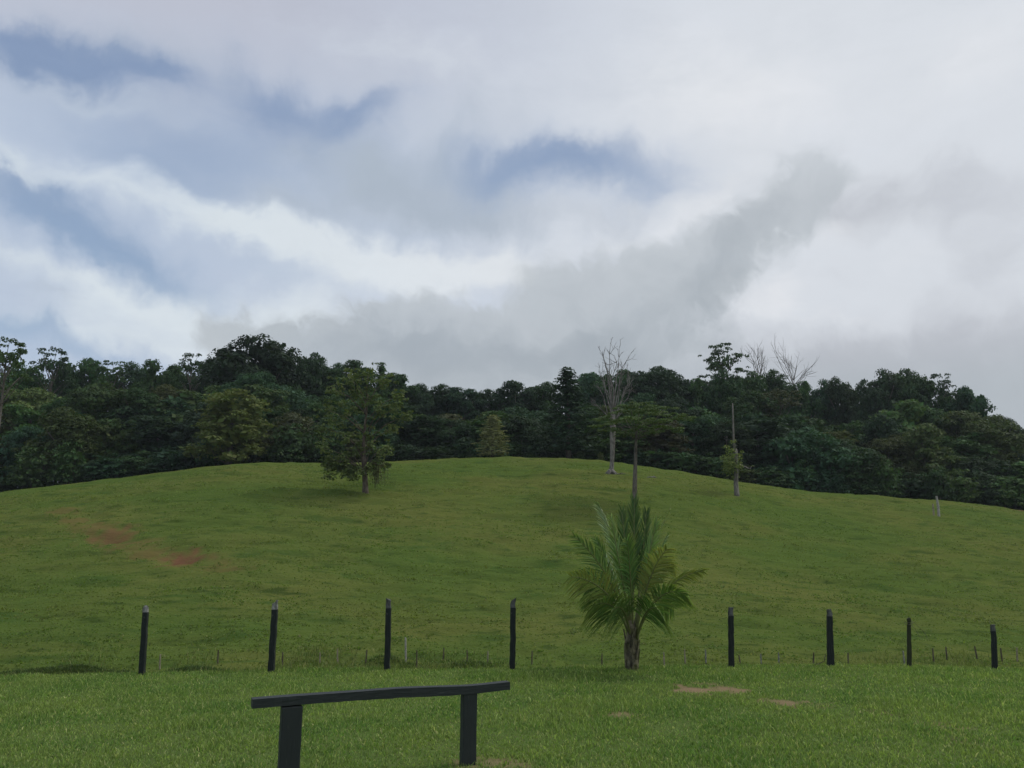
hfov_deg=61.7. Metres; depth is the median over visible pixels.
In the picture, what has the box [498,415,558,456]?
broadleaf tree
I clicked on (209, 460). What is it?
shrub
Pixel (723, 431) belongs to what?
young tree
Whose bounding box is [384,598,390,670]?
fence post
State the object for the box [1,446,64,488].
shrub
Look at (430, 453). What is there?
shrub
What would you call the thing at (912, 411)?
broadleaf tree
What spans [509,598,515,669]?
fence post
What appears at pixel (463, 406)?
broadleaf tree
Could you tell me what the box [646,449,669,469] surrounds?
shrub
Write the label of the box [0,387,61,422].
broadleaf tree
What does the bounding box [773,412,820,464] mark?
young tree
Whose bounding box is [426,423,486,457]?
broadleaf tree
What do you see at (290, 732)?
rail
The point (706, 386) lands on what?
broadleaf tree
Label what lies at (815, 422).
broadleaf tree
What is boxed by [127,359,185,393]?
broadleaf tree
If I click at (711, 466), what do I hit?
shrub
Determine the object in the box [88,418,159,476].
broadleaf tree
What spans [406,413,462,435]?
broadleaf tree
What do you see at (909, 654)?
fence post
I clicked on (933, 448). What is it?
young tree
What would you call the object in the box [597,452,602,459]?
shrub
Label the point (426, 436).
young tree
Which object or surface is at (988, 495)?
shrub
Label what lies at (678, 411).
young tree
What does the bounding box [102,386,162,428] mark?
broadleaf tree
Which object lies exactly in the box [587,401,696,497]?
umbrella tree
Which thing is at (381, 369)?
conical tree
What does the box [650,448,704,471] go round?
shrub
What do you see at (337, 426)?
broadleaf tree
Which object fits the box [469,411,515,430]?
young tree
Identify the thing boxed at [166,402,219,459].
young tree
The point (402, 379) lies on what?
broadleaf tree
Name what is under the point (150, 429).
young tree
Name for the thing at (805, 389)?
broadleaf tree
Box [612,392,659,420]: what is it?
broadleaf tree
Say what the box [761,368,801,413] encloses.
broadleaf tree
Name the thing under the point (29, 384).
broadleaf tree
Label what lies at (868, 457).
broadleaf tree
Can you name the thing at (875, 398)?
broadleaf tree
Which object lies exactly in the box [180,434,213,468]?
shrub
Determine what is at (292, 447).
shrub
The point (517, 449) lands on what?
shrub
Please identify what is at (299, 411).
young tree
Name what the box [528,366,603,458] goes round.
conical tree
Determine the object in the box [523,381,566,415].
broadleaf tree
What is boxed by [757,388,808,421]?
umbrella tree
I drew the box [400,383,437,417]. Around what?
broadleaf tree
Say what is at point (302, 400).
broadleaf tree
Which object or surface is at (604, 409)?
broadleaf tree
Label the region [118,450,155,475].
shrub
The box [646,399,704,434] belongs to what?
broadleaf tree
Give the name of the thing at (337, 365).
broadleaf tree
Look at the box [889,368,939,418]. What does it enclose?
broadleaf tree
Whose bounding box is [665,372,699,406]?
broadleaf tree
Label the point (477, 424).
young tree
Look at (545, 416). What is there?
young tree
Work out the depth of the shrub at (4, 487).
126.63 m
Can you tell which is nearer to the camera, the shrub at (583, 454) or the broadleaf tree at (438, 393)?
the shrub at (583, 454)
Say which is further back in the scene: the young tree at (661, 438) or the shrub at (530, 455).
the young tree at (661, 438)
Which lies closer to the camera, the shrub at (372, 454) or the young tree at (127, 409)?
the shrub at (372, 454)
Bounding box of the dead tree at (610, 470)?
[590,339,639,474]
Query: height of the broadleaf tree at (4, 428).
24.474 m
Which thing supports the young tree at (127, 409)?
on the pasture
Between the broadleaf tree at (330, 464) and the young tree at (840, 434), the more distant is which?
the young tree at (840, 434)
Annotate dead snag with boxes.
[720,403,750,495]
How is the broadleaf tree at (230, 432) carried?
on the pasture
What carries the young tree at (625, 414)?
on the pasture
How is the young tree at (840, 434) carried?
on the pasture
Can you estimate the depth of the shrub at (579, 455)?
121.37 m
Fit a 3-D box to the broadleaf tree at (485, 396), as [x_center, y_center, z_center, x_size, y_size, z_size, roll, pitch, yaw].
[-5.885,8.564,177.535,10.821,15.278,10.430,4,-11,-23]
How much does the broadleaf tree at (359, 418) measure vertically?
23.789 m
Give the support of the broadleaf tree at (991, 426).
on the pasture
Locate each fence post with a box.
[138,605,148,674]
[268,600,277,672]
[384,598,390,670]
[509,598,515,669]
[728,607,734,666]
[815,609,834,665]
[904,618,926,666]
[990,624,997,668]
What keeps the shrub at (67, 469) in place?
on the pasture
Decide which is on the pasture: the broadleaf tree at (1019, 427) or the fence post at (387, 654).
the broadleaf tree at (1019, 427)
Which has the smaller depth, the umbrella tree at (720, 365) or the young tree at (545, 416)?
the young tree at (545, 416)
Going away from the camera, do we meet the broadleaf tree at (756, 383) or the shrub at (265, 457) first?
the shrub at (265, 457)
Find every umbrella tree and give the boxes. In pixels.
[0,336,40,424]
[27,346,78,403]
[92,360,130,411]
[175,353,207,390]
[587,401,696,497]
[697,342,750,385]
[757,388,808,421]
[925,373,957,413]
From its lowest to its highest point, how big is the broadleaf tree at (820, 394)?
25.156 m
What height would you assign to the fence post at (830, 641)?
0.805 m
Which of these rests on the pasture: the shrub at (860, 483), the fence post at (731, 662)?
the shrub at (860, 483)
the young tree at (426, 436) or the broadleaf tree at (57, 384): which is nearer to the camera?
the young tree at (426, 436)
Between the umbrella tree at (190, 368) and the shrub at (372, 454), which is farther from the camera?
the umbrella tree at (190, 368)
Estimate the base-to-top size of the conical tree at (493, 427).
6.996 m
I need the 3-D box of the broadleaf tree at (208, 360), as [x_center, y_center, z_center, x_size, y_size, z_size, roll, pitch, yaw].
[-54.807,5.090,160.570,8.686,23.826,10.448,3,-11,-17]
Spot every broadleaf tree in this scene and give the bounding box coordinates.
[0,362,50,415]
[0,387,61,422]
[0,415,23,489]
[0,426,53,488]
[11,406,125,484]
[37,397,97,430]
[43,362,90,481]
[60,357,121,407]
[62,381,139,421]
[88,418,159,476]
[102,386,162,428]
[113,361,149,406]
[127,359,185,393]
[147,384,230,435]
[148,384,197,407]
[158,365,200,391]
[177,388,274,464]
[191,361,209,396]
[195,333,314,402]
[198,353,231,395]
[216,371,288,415]
[255,411,337,462]
[261,356,311,394]
[280,384,326,418]
[293,352,331,401]
[302,414,365,461]
[313,362,412,493]
[323,362,347,395]
[326,359,377,402]
[336,403,405,461]
[337,392,408,435]
[384,372,419,407]
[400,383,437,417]
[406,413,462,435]
[406,414,425,428]
[418,383,466,419]
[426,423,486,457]
[433,387,487,421]
[467,388,502,420]
[476,412,493,419]
[487,380,540,415]
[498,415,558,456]
[499,406,547,441]
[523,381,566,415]
[574,372,609,417]
[587,369,636,412]
[599,405,632,424]
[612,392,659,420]
[617,365,691,409]
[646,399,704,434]
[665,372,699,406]
[682,378,714,413]
[688,406,730,475]
[697,379,715,409]
[703,368,746,417]
[734,371,774,402]
[742,426,862,493]
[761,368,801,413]
[781,380,828,424]
[798,418,854,443]
[805,378,839,428]
[814,438,895,494]
[817,376,860,427]
[839,420,881,446]
[846,399,929,446]
[848,368,904,424]
[856,433,933,486]
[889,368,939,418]
[905,378,949,411]
[914,408,967,436]
[934,410,1023,469]
[941,385,1001,421]
[948,392,972,410]
[949,455,1023,509]
[997,417,1023,457]
[1008,453,1023,461]
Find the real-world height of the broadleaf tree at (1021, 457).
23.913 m
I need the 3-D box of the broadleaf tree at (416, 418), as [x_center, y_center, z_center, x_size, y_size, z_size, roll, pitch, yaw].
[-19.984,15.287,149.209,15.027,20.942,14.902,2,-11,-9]
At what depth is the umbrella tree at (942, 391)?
159.74 m
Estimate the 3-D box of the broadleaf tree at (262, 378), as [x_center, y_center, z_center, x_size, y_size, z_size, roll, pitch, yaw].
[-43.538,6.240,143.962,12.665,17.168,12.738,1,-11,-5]
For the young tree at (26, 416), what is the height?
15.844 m
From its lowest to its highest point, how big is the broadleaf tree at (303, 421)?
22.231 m
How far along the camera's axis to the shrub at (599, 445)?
125.50 m
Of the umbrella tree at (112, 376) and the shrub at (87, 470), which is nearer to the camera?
the shrub at (87, 470)
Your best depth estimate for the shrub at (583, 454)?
127.24 m
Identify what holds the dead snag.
on the pasture
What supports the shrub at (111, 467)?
on the pasture
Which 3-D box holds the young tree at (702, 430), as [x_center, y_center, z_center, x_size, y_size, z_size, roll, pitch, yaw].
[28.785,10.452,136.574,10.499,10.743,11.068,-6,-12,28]
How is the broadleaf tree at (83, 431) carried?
on the pasture
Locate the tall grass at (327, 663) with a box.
[0,622,1022,677]
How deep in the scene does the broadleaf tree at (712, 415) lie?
148.42 m
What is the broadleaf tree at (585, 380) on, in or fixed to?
on the pasture
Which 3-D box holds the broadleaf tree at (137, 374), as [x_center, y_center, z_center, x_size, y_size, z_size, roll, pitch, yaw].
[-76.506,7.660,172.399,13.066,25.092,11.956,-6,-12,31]
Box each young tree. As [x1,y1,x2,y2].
[0,404,52,488]
[71,408,98,419]
[92,405,141,461]
[112,415,192,460]
[127,395,194,448]
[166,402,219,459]
[240,383,294,433]
[256,408,286,443]
[290,408,312,416]
[298,402,333,428]
[375,399,420,451]
[398,415,450,449]
[436,418,469,442]
[440,420,519,448]
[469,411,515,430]
[537,413,563,426]
[572,415,663,462]
[602,408,651,462]
[627,419,698,466]
[641,407,694,441]
[663,416,719,473]
[684,415,727,475]
[694,421,761,478]
[720,416,805,482]
[734,412,769,450]
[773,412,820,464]
[816,429,860,444]
[857,413,904,480]
[897,423,960,497]
[906,427,948,472]
[930,452,971,499]
[936,432,1002,470]
[983,461,1023,508]
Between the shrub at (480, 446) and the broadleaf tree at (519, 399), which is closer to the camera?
the shrub at (480, 446)
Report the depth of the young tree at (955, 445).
138.71 m
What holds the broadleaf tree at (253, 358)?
on the pasture
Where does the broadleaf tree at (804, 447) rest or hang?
on the pasture
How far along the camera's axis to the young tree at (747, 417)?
142.09 m
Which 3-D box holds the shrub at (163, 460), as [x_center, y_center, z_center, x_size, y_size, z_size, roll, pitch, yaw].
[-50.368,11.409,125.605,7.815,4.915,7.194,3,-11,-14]
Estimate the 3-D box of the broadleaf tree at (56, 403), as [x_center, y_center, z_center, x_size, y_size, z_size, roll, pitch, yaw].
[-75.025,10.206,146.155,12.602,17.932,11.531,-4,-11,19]
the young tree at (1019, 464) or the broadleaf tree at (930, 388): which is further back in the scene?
the broadleaf tree at (930, 388)
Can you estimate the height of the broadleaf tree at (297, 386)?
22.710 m
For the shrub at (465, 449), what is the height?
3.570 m
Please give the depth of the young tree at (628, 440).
129.08 m
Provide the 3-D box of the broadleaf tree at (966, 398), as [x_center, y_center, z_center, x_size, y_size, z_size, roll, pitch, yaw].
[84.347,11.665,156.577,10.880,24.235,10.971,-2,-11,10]
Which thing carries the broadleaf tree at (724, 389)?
on the pasture
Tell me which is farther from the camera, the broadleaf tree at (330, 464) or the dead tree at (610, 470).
the dead tree at (610, 470)
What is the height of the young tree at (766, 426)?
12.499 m
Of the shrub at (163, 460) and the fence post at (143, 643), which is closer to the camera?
the fence post at (143, 643)
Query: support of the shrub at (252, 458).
on the pasture
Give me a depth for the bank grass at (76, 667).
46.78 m
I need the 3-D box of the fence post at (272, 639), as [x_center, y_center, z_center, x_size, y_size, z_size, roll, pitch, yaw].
[-3.113,3.335,11.165,0.083,1.014,0.091,0,-11,0]
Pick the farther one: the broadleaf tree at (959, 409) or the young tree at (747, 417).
the broadleaf tree at (959, 409)
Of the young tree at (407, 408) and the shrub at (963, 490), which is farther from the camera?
the young tree at (407, 408)
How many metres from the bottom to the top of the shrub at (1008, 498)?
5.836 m
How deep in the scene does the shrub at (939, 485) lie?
124.53 m
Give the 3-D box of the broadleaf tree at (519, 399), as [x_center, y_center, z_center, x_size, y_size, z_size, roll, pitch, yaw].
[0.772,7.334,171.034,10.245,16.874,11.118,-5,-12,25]
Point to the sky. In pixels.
(479, 195)
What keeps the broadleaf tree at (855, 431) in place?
on the pasture
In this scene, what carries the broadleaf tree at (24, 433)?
on the pasture
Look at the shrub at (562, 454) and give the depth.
126.98 m
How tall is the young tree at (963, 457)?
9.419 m
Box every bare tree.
[740,339,770,375]
[771,336,816,383]
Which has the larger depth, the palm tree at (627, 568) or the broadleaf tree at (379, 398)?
the broadleaf tree at (379, 398)
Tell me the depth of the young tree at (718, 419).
139.97 m
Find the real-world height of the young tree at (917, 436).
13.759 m
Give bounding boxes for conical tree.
[371,362,392,402]
[470,415,509,456]
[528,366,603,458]
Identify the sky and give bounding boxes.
[0,0,1023,428]
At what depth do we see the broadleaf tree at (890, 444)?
133.71 m
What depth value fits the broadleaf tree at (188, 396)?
141.69 m
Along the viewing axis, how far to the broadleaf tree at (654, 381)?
166.97 m
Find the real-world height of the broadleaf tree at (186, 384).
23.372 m
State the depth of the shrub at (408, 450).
124.99 m
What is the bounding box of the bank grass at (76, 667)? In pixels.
[0,654,515,676]
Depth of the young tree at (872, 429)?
139.00 m
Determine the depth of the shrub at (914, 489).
126.37 m
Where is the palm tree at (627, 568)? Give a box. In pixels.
[561,490,709,670]
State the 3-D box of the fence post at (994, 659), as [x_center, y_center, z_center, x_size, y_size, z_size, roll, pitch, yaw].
[6.263,3.451,11.141,0.100,0.625,0.074,0,-11,0]
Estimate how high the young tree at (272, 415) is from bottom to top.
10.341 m
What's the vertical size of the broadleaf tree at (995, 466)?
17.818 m
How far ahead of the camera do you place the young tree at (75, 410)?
140.06 m
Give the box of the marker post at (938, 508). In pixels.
[935,496,939,516]
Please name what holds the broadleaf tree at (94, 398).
on the pasture
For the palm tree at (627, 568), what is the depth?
10.92 m
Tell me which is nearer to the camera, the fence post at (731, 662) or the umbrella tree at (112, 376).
the fence post at (731, 662)
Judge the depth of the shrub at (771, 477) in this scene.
123.98 m
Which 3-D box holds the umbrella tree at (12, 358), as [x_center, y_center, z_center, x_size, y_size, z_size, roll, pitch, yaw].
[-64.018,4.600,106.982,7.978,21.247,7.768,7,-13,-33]
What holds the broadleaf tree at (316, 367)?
on the pasture
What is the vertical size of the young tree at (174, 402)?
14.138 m
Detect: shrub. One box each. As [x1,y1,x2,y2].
[0,476,21,491]
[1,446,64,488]
[44,440,89,484]
[75,458,104,480]
[83,453,133,479]
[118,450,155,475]
[138,446,193,472]
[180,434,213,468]
[194,439,242,466]
[233,439,262,462]
[258,447,285,462]
[261,423,321,462]
[309,433,347,462]
[338,434,369,462]
[359,444,398,461]
[385,440,422,460]
[397,446,456,460]
[453,442,483,457]
[472,440,515,457]
[506,442,527,457]
[522,440,555,457]
[525,453,536,457]
[544,444,573,457]
[565,445,595,457]
[572,451,586,458]
[578,431,630,461]
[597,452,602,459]
[620,449,654,465]
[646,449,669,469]
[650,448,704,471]
[692,452,738,477]
[722,465,763,482]
[746,466,804,487]
[793,458,820,491]
[809,469,851,493]
[832,466,884,494]
[870,459,909,496]
[880,472,931,498]
[918,464,961,499]
[942,468,985,502]
[965,472,1006,505]
[975,476,1023,508]
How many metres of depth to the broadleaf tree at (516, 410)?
146.59 m
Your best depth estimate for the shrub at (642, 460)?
126.34 m
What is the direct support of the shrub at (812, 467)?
on the pasture
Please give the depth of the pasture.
71.52 m
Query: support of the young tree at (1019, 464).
on the pasture
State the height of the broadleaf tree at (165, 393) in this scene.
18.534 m
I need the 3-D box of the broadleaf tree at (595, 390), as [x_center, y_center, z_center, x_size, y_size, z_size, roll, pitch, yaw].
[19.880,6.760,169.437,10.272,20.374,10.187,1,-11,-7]
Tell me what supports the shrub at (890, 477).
on the pasture
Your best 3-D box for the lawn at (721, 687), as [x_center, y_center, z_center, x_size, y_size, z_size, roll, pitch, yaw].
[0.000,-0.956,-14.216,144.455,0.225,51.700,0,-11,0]
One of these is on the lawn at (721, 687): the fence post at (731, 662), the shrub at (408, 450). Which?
the fence post at (731, 662)
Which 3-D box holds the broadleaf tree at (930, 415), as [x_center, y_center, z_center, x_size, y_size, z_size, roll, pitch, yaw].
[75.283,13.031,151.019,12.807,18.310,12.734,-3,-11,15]
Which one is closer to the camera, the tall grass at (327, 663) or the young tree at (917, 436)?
the tall grass at (327, 663)
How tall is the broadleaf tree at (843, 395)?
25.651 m
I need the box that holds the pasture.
[0,456,1023,674]
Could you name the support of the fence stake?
on the pasture
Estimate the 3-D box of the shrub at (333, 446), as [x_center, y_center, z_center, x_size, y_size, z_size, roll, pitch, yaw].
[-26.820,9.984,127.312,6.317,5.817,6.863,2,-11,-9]
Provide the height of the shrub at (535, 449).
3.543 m
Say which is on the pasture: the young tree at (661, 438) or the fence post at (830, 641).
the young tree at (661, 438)
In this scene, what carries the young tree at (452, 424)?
on the pasture
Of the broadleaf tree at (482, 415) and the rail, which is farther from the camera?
the broadleaf tree at (482, 415)
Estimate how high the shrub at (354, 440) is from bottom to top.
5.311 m
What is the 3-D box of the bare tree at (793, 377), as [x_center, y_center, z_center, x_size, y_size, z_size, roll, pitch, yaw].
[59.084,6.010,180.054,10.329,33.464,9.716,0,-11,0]
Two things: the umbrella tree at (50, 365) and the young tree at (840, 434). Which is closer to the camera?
the young tree at (840, 434)
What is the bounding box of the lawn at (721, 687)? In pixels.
[0,665,1023,767]
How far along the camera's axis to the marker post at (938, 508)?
103.16 m
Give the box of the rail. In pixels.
[251,680,509,767]
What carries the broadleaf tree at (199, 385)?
on the pasture
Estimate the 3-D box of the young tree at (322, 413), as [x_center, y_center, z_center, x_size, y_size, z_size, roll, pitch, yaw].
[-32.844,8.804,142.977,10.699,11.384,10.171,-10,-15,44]
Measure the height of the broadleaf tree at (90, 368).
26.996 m
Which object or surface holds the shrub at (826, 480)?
on the pasture
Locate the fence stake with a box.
[405,637,406,660]
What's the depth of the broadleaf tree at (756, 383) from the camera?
170.59 m
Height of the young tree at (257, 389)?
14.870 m
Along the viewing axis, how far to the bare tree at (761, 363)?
180.87 m
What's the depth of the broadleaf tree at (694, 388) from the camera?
172.87 m
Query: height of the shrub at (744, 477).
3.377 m
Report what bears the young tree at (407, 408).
on the pasture

